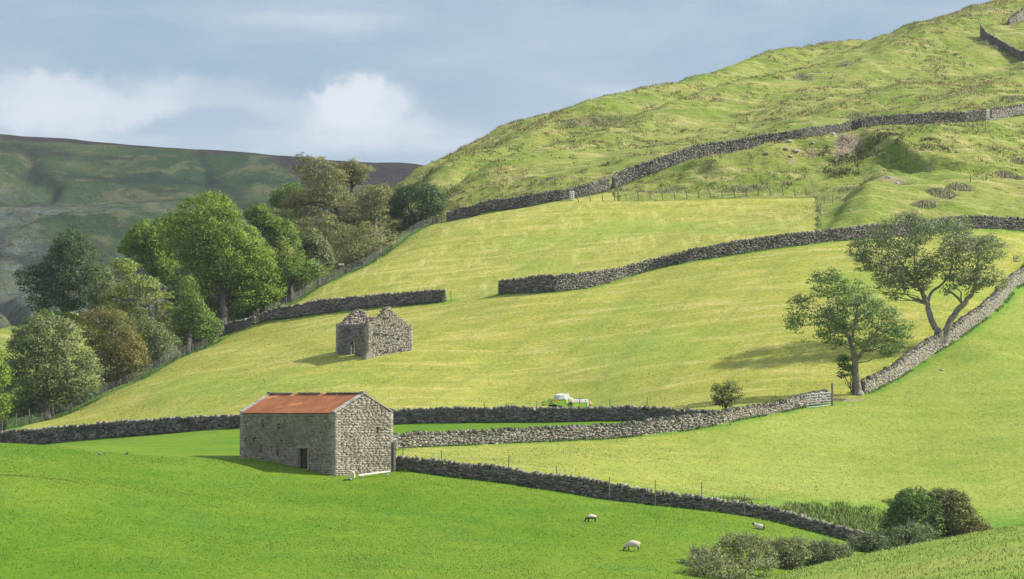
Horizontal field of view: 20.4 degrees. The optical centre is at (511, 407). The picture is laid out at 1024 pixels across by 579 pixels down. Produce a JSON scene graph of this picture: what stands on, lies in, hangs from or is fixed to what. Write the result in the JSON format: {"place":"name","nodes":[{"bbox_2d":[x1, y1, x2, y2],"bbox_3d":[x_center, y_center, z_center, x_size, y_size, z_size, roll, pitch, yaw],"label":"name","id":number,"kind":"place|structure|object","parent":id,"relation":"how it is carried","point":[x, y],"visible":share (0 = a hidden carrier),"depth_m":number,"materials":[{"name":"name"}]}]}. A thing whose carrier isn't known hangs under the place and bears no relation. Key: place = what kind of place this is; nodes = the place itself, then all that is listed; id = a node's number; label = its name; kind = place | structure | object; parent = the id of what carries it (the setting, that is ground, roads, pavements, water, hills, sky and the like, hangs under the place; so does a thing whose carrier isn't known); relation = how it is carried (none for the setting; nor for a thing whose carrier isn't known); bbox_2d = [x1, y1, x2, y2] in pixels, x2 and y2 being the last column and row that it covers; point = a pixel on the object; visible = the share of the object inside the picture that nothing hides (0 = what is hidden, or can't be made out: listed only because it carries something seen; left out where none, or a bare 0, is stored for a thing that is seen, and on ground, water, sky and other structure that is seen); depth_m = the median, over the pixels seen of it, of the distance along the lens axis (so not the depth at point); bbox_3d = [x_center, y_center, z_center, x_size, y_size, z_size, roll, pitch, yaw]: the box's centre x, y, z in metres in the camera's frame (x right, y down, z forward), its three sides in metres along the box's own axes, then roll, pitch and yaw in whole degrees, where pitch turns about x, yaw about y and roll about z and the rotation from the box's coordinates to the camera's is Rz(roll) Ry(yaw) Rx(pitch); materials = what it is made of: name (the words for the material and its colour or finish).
{"place":"outdoors","nodes":[
{"label":"outdoors","id":0,"kind":"place"},
{"bbox_2d":[0,134,423,366],"bbox_3d":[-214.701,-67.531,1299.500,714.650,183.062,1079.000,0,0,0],"label":"distant moor","id":1,"kind":"structure","parent":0,"point":[105,196],"depth_m":1337.00,"materials":[{"name":"plant"}]},
{"bbox_2d":[0,0,990,164],"label":"sky","id":2,"kind":"structure","parent":0,"point":[374,81],"materials":[{"name":"blue"}]},
{"bbox_2d":[0,0,1023,578],"bbox_3d":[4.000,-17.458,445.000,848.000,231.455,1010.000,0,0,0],"label":"ground","id":3,"kind":"structure","parent":0,"point":[878,196],"depth_m":297.01,"materials":[{"name":"green plant"}]},
{"bbox_2d":[0,362,17,430],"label":"shrub","id":4,"kind":"object","parent":3,"relation":"on","point":[6,414],"visible":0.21,"depth_m":328.46,"materials":[{"name":"green plant"}]},
{"bbox_2d":[0,349,17,420],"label":"broadleaf tree","id":5,"kind":"object","parent":3,"relation":"on","point":[6,378],"visible":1,"depth_m":295.45,"materials":[{"name":"green plant"}]},
{"bbox_2d":[0,409,32,430],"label":"rail fence","id":6,"kind":"object","parent":3,"relation":"on","point":[18,421],"visible":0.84,"depth_m":306.66,"materials":[{"name":"grey wood"}]},
{"bbox_2d":[0,311,106,420],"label":"broadleaf tree","id":7,"kind":"object","parent":3,"relation":"on","point":[36,353],"visible":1,"depth_m":313.57,"materials":[{"name":"green plant"}]},
{"bbox_2d":[3,391,104,420],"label":"shrub","id":8,"kind":"object","parent":3,"relation":"on","point":[56,408],"visible":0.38,"depth_m":320.29,"materials":[{"name":"green plant"}]},
{"bbox_2d":[34,308,81,384],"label":"shrub","id":9,"kind":"object","parent":3,"relation":"on","point":[65,314],"visible":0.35,"depth_m":350.87,"materials":[{"name":"green plant"}]},
{"bbox_2d":[13,225,111,378],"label":"broadleaf tree","id":10,"kind":"object","parent":3,"relation":"on","point":[70,280],"visible":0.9,"depth_m":382.14,"materials":[{"name":"green plant"}]},
{"bbox_2d":[84,265,126,383],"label":"shrub","id":11,"kind":"object","parent":3,"relation":"on","point":[93,292],"visible":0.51,"depth_m":366.97,"materials":[{"name":"plant"}]},
{"bbox_2d":[76,304,152,392],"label":"broadleaf tree","id":12,"kind":"object","parent":3,"relation":"on","point":[127,358],"visible":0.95,"depth_m":325.17,"materials":[{"name":"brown plant"}]},
{"bbox_2d":[0,414,239,444],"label":"drystone wall","id":13,"kind":"structure","parent":3,"relation":"on","point":[77,432],"depth_m":280.96,"materials":[{"name":"stone"}]},
{"bbox_2d":[94,323,149,377],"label":"shrub","id":14,"kind":"object","parent":3,"relation":"on","point":[118,356],"visible":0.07,"depth_m":336.61,"materials":[{"name":"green plant"}]},
{"bbox_2d":[25,328,222,424],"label":"wire fence","id":15,"kind":"object","parent":3,"relation":"on","point":[153,363],"visible":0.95,"depth_m":323.18,"materials":[{"name":"grey wood"}]},
{"bbox_2d":[97,257,180,360],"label":"broadleaf tree","id":16,"kind":"object","parent":3,"relation":"on","point":[122,293],"visible":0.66,"depth_m":341.28,"materials":[{"name":"green plant"}]},
{"bbox_2d":[117,213,184,315],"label":"broadleaf tree","id":17,"kind":"object","parent":3,"relation":"on","point":[143,235],"visible":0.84,"depth_m":375.80,"materials":[{"name":"green plant"}]},
{"bbox_2d":[126,314,182,368],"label":"shrub","id":18,"kind":"object","parent":3,"relation":"on","point":[160,336],"visible":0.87,"depth_m":331.58,"materials":[{"name":"green plant"}]},
{"bbox_2d":[165,285,220,349],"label":"shrub","id":19,"kind":"object","parent":3,"relation":"on","point":[211,301],"visible":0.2,"depth_m":360.36,"materials":[{"name":"green plant"}]},
{"bbox_2d":[167,274,224,353],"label":"broadleaf tree","id":20,"kind":"object","parent":3,"relation":"on","point":[189,325],"visible":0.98,"depth_m":339.61,"materials":[{"name":"green plant"}]},
{"bbox_2d":[160,263,254,343],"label":"shrub","id":21,"kind":"object","parent":3,"relation":"on","point":[178,269],"visible":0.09,"depth_m":370.26,"materials":[{"name":"green plant"}]},
{"bbox_2d":[154,189,288,336],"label":"broadleaf tree","id":22,"kind":"object","parent":3,"relation":"on","point":[212,246],"visible":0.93,"depth_m":352.33,"materials":[{"name":"green plant"}]},
{"bbox_2d":[224,316,255,334],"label":"drystone wall","id":23,"kind":"structure","parent":3,"relation":"on","point":[234,325],"depth_m":345.91,"materials":[{"name":"stone"}]},
{"bbox_2d":[227,297,281,320],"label":"shrub","id":24,"kind":"object","parent":3,"relation":"on","point":[244,309],"visible":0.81,"depth_m":350.32,"materials":[{"name":"green plant"}]},
{"bbox_2d":[234,236,277,303],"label":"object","id":25,"kind":"object","parent":3,"relation":"on","point":[268,245],"visible":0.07,"depth_m":373.50,"materials":[{"name":"green plant"}]},
{"bbox_2d":[253,308,258,324],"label":"step stile","id":26,"kind":"object","parent":3,"relation":"on","point":[254,320],"visible":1,"depth_m":344.49,"materials":[{"name":"grey wood"}]},
{"bbox_2d":[227,284,286,319],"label":"shrub","id":27,"kind":"object","parent":3,"relation":"on","point":[277,290],"visible":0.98,"depth_m":350.36,"materials":[{"name":"green plant"}]},
{"bbox_2d":[243,202,312,302],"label":"broadleaf tree","id":28,"kind":"object","parent":3,"relation":"on","point":[259,215],"visible":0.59,"depth_m":365.22,"materials":[{"name":"green plant"}]},
{"bbox_2d":[266,182,303,303],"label":"broadleaf tree","id":29,"kind":"object","parent":3,"relation":"on","point":[280,192],"visible":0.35,"depth_m":426.49,"materials":[{"name":"green plant"}]},
{"bbox_2d":[265,206,311,304],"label":"shrub","id":30,"kind":"object","parent":3,"relation":"on","point":[276,212],"visible":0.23,"depth_m":408.55,"materials":[{"name":"plant"}]},
{"bbox_2d":[270,236,311,302],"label":"broadleaf tree","id":31,"kind":"object","parent":3,"relation":"on","point":[283,253],"visible":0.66,"depth_m":356.44,"materials":[{"name":"green plant"}]},
{"bbox_2d":[263,253,329,300],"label":"shrub","id":32,"kind":"object","parent":3,"relation":"on","point":[314,271],"visible":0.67,"depth_m":355.06,"materials":[{"name":"green plant"}]},
{"bbox_2d":[239,391,395,475],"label":"field barn","id":33,"kind":"structure","parent":3,"relation":"on","point":[337,433],"depth_m":207.82,"materials":[{"name":"stone"}]},
{"bbox_2d":[302,448,306,468],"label":"door","id":34,"kind":"structure","parent":33,"relation":"in","point":[304,450],"depth_m":207.46,"materials":[{"name":"brown wood"}]},
{"bbox_2d":[298,226,339,288],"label":"broadleaf tree","id":35,"kind":"object","parent":3,"relation":"on","point":[323,255],"visible":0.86,"depth_m":367.60,"materials":[{"name":"green plant"}]},
{"bbox_2d":[289,210,355,282],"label":"shrub","id":36,"kind":"object","parent":3,"relation":"on","point":[325,224],"visible":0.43,"depth_m":396.30,"materials":[{"name":"green plant"}]},
{"bbox_2d":[273,152,371,273],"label":"broadleaf tree","id":37,"kind":"object","parent":3,"relation":"on","point":[328,193],"visible":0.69,"depth_m":402.25,"materials":[{"name":"green plant"}]},
{"bbox_2d":[265,216,432,310],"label":"wire fence","id":38,"kind":"object","parent":3,"relation":"on","point":[354,265],"visible":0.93,"depth_m":365.23,"materials":[{"name":"grey wood"}]},
{"bbox_2d":[347,471,354,479],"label":"sheep","id":39,"kind":"object","parent":3,"relation":"on","point":[351,475],"visible":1,"depth_m":203.07},
{"bbox_2d":[329,157,375,268],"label":"larch tree","id":40,"kind":"object","parent":3,"relation":"on","point":[349,166],"visible":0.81,"depth_m":420.86,"materials":[{"name":"green plant"}]},
{"bbox_2d":[259,288,446,321],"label":"drystone wall","id":41,"kind":"structure","parent":3,"relation":"on","point":[355,302],"depth_m":338.66,"materials":[{"name":"stone"}]},
{"bbox_2d":[326,221,390,270],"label":"shrub","id":42,"kind":"object","parent":3,"relation":"on","point":[337,243],"visible":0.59,"depth_m":381.25,"materials":[{"name":"green plant"}]},
{"bbox_2d":[330,231,406,269],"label":"shrub","id":43,"kind":"object","parent":3,"relation":"on","point":[366,251],"visible":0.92,"depth_m":374.25,"materials":[{"name":"green plant"}]},
{"bbox_2d":[358,471,389,477],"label":"bench","id":44,"kind":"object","parent":3,"relation":"on","point":[387,474],"depth_m":205.52,"materials":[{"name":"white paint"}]},
{"bbox_2d":[336,306,412,359],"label":"ruined barn","id":45,"kind":"structure","parent":3,"relation":"on","point":[387,330],"depth_m":306.85,"materials":[{"name":"stone"}]},
{"bbox_2d":[350,182,399,252],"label":"larch tree","id":46,"kind":"object","parent":3,"relation":"on","point":[376,209],"visible":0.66,"depth_m":399.46,"materials":[{"name":"green plant"}]},
{"bbox_2d":[0,443,826,578],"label":"pasture grass","id":47,"kind":"structure","parent":3,"relation":"on","point":[351,556],"depth_m":179.66,"materials":[{"name":"plant"}]},
{"bbox_2d":[384,182,450,233],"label":"thorn tree","id":48,"kind":"object","parent":3,"relation":"on","point":[430,210],"visible":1,"depth_m":402.12,"materials":[{"name":"green plant"}]},
{"bbox_2d":[402,450,557,473],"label":"wire fence","id":49,"kind":"object","parent":3,"relation":"on","point":[485,459],"visible":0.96,"depth_m":208.29,"materials":[{"name":"grey wood"}]},
{"bbox_2d":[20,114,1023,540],"bbox_3d":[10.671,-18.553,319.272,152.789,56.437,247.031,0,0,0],"label":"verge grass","id":50,"kind":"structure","parent":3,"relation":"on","point":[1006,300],"depth_m":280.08,"materials":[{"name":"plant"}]},
{"bbox_2d":[447,177,610,221],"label":"drystone wall","id":51,"kind":"structure","parent":3,"relation":"on","point":[554,195],"depth_m":396.63,"materials":[{"name":"stone"}]},
{"bbox_2d":[436,212,447,223],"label":"wooden gate","id":52,"kind":"structure","parent":51,"relation":"attached to","point":[441,217],"depth_m":397.96,"materials":[{"name":"grey wood"}]},
{"bbox_2d":[390,404,713,423],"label":"drystone wall","id":53,"kind":"structure","parent":3,"relation":"on","point":[506,413],"depth_m":261.11,"materials":[{"name":"stone"}]},
{"bbox_2d":[534,393,591,407],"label":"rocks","id":54,"kind":"object","parent":3,"relation":"on","point":[558,400],"visible":0.57,"depth_m":282.36,"materials":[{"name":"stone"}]},
{"bbox_2d":[484,398,647,406],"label":"wire fence","id":55,"kind":"object","parent":3,"relation":"on","point":[579,402],"visible":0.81,"depth_m":259.55,"materials":[{"name":"grey wood"}]},
{"bbox_2d":[555,118,584,128],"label":"rush clump","id":56,"kind":"object","parent":3,"relation":"on","point":[572,121],"visible":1,"depth_m":483.37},
{"bbox_2d":[584,514,595,521],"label":"sheep","id":57,"kind":"object","parent":3,"relation":"on","point":[590,516],"visible":1,"depth_m":189.37},
{"bbox_2d":[576,115,624,127],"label":"rush clump","id":58,"kind":"object","parent":3,"relation":"on","point":[601,121],"visible":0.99,"depth_m":485.36,"materials":[{"name":"plant"}]},
{"bbox_2d":[393,389,830,447],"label":"drystone wall","id":59,"kind":"structure","parent":3,"relation":"on","point":[654,425],"depth_m":245.12,"materials":[{"name":"stone"}]},
{"bbox_2d":[609,187,631,191],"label":"rush clump","id":60,"kind":"object","parent":3,"relation":"on","point":[620,189],"visible":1,"depth_m":399.82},
{"bbox_2d":[396,455,865,540],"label":"drystone wall","id":61,"kind":"structure","parent":3,"relation":"on","point":[591,487],"depth_m":203.37,"materials":[{"name":"stone"}]},
{"bbox_2d":[623,540,639,550],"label":"sheep","id":62,"kind":"object","parent":3,"relation":"on","point":[632,543],"visible":1,"depth_m":178.36},
{"bbox_2d":[609,477,655,505],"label":"fence posts","id":63,"kind":"object","parent":3,"relation":"on","point":[638,483],"visible":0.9,"depth_m":202.11,"materials":[{"name":"grey wood"}]},
{"bbox_2d":[633,185,700,193],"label":"rush clump","id":64,"kind":"object","parent":3,"relation":"on","point":[667,190],"visible":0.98,"depth_m":396.77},
{"bbox_2d":[576,185,806,201],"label":"wire fence","id":65,"kind":"object","parent":3,"relation":"on","point":[758,192],"visible":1,"depth_m":392.25,"materials":[{"name":"grey wood"}]},
{"bbox_2d":[382,0,1023,233],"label":"moor grass","id":66,"kind":"structure","parent":3,"relation":"on","point":[973,87],"depth_m":466.13,"materials":[{"name":"plant"}]},
{"bbox_2d":[383,1,1023,245],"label":"bilberry","id":67,"kind":"object","parent":3,"relation":"on","point":[993,149],"visible":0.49,"depth_m":468.62,"materials":[{"name":"plant"}]},
{"bbox_2d":[678,540,734,567],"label":"willow bush","id":68,"kind":"object","parent":3,"relation":"on","point":[703,549],"visible":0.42,"depth_m":175.53,"materials":[{"name":"green plant"}]},
{"bbox_2d":[709,380,744,408],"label":"hawthorn","id":69,"kind":"object","parent":3,"relation":"on","point":[722,392],"visible":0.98,"depth_m":253.91,"materials":[{"name":"green plant"}]},
{"bbox_2d":[675,549,782,578],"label":"willow bush","id":70,"kind":"object","parent":3,"relation":"on","point":[701,569],"visible":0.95,"depth_m":170.36,"materials":[{"name":"green plant"}]},
{"bbox_2d":[708,183,774,192],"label":"rush clump","id":71,"kind":"object","parent":3,"relation":"on","point":[748,189],"visible":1,"depth_m":395.06,"materials":[{"name":"plant"}]},
{"bbox_2d":[710,529,779,571],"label":"willow bush","id":72,"kind":"object","parent":3,"relation":"on","point":[754,541],"visible":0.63,"depth_m":177.33,"materials":[{"name":"green plant"}]},
{"bbox_2d":[751,522,764,528],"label":"sheep","id":73,"kind":"object","parent":3,"relation":"on","point":[758,526],"visible":1,"depth_m":193.40},
{"bbox_2d":[498,215,1023,293],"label":"drystone wall","id":74,"kind":"structure","parent":3,"relation":"on","point":[556,283],"depth_m":338.45,"materials":[{"name":"stone"}]},
{"bbox_2d":[701,481,845,525],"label":"wire fence","id":75,"kind":"object","parent":3,"relation":"on","point":[781,502],"visible":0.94,"depth_m":199.77,"materials":[{"name":"grey wood"}]},
{"bbox_2d":[762,531,814,569],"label":"willow bush","id":76,"kind":"object","parent":3,"relation":"on","point":[786,555],"visible":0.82,"depth_m":179.32,"materials":[{"name":"green plant"}]},
{"bbox_2d":[611,109,985,188],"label":"drystone wall","id":77,"kind":"structure","parent":3,"relation":"on","point":[635,171],"depth_m":415.90,"materials":[{"name":"stone"}]},
{"bbox_2d":[790,74,816,80],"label":"rush clump","id":78,"kind":"object","parent":3,"relation":"on","point":[804,76],"visible":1,"depth_m":513.69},
{"bbox_2d":[679,492,943,535],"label":"rank grass","id":79,"kind":"structure","parent":3,"relation":"on","point":[870,520],"depth_m":207.29,"materials":[{"name":"plant"}]},
{"bbox_2d":[811,181,822,229],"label":"wire fence","id":80,"kind":"object","parent":3,"relation":"on","point":[818,205],"visible":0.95,"depth_m":368.99,"materials":[{"name":"grey wood"}]},
{"bbox_2d":[807,383,832,407],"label":"metal gate","id":81,"kind":"structure","parent":3,"relation":"on","point":[831,397],"depth_m":261.82,"materials":[{"name":"metal"}]},
{"bbox_2d":[803,535,857,564],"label":"willow bush","id":82,"kind":"object","parent":3,"relation":"on","point":[827,550],"visible":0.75,"depth_m":181.22,"materials":[{"name":"green plant"}]},
{"bbox_2d":[824,192,846,203],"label":"wire fence","id":83,"kind":"object","parent":3,"relation":"on","point":[832,198],"visible":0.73,"depth_m":380.25,"materials":[{"name":"grey wood"}]},
{"bbox_2d":[832,185,857,193],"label":"rush clump","id":84,"kind":"object","parent":3,"relation":"on","point":[846,188],"visible":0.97,"depth_m":391.38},
{"bbox_2d":[836,60,855,67],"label":"rush clump","id":85,"kind":"object","parent":3,"relation":"on","point":[845,64],"visible":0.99,"depth_m":526.97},
{"bbox_2d":[782,265,915,395],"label":"ash tree","id":86,"kind":"object","parent":3,"relation":"on","point":[845,329],"visible":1,"depth_m":267.28,"materials":[{"name":"green plant"}]},
{"bbox_2d":[834,354,853,394],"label":"epicormic shoot","id":87,"kind":"object","parent":86,"relation":"attached to","point":[847,367],"visible":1,"depth_m":269.58,"materials":[{"name":"green plant"}]},
{"bbox_2d":[845,112,868,119],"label":"rush clump","id":88,"kind":"object","parent":3,"relation":"on","point":[858,115],"visible":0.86,"depth_m":453.13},
{"bbox_2d":[845,528,892,552],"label":"willow bush","id":89,"kind":"object","parent":3,"relation":"on","point":[869,544],"visible":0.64,"depth_m":191.37,"materials":[{"name":"green plant"}]},
{"bbox_2d":[792,131,958,178],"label":"heather","id":90,"kind":"object","parent":3,"relation":"on","point":[857,156],"visible":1,"depth_m":402.94,"materials":[{"name":"plant"}]},
{"bbox_2d":[757,524,1023,578],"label":"foreground grass","id":91,"kind":"structure","parent":3,"relation":"on","point":[910,550],"depth_m":66.82,"materials":[{"name":"plant"}]},
{"bbox_2d":[876,515,936,549],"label":"willow bush","id":92,"kind":"object","parent":3,"relation":"on","point":[894,540],"visible":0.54,"depth_m":187.53,"materials":[{"name":"green plant"}]},
{"bbox_2d":[877,485,949,548],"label":"shrub","id":93,"kind":"object","parent":3,"relation":"on","point":[902,509],"visible":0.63,"depth_m":193.01,"materials":[{"name":"green plant"}]},
{"bbox_2d":[909,199,940,208],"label":"rush clump","id":94,"kind":"object","parent":3,"relation":"on","point":[927,203],"visible":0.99,"depth_m":361.73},
{"bbox_2d":[844,205,1021,346],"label":"ash tree","id":95,"kind":"object","parent":3,"relation":"on","point":[981,246],"visible":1,"depth_m":290.28,"materials":[{"name":"green plant"}]},
{"bbox_2d":[860,265,1023,392],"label":"drystone wall","id":96,"kind":"structure","parent":3,"relation":"on","point":[921,351],"depth_m":289.47,"materials":[{"name":"stone"}]},
{"bbox_2d":[925,186,960,199],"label":"rush clump","id":97,"kind":"object","parent":3,"relation":"on","point":[941,193],"visible":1,"depth_m":369.30,"materials":[{"name":"plant"}]},
{"bbox_2d":[945,182,975,190],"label":"rush clump","id":98,"kind":"object","parent":3,"relation":"on","point":[960,187],"visible":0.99,"depth_m":374.26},
{"bbox_2d":[926,486,994,537],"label":"shrub","id":99,"kind":"object","parent":3,"relation":"on","point":[952,509],"visible":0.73,"depth_m":193.90,"materials":[{"name":"green plant"}]},
{"bbox_2d":[977,40,991,45],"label":"rush clump","id":100,"kind":"object","parent":3,"relation":"on","point":[985,42],"visible":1,"depth_m":547.91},
{"bbox_2d":[990,44,1004,50],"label":"rush clump","id":101,"kind":"object","parent":3,"relation":"on","point":[996,47],"visible":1,"depth_m":546.56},
{"bbox_2d":[979,24,1023,60],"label":"drystone wall","id":102,"kind":"structure","parent":3,"relation":"on","point":[1015,52],"depth_m":546.88,"materials":[{"name":"stone"}]},
{"bbox_2d":[988,103,1023,118],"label":"drystone wall","id":103,"kind":"structure","parent":3,"relation":"on","point":[997,112],"depth_m":434.03,"materials":[{"name":"stone"}]},
{"bbox_2d":[994,170,1023,179],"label":"rush clump","id":104,"kind":"object","parent":3,"relation":"on","point":[1007,174],"visible":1,"depth_m":386.46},
{"bbox_2d":[997,94,1023,99],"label":"rush clump","id":105,"kind":"object","parent":3,"relation":"on","point":[1011,97],"visible":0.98,"depth_m":454.34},
{"bbox_2d":[1007,7,1023,24],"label":"drystone wall","id":106,"kind":"structure","parent":3,"relation":"on","point":[1017,17],"depth_m":566.80,"materials":[{"name":"stone"}]},
{"bbox_2d":[1010,156,1023,164],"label":"rush clump","id":107,"kind":"object","parent":3,"relation":"on","point":[1021,159],"visible":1,"depth_m":394.72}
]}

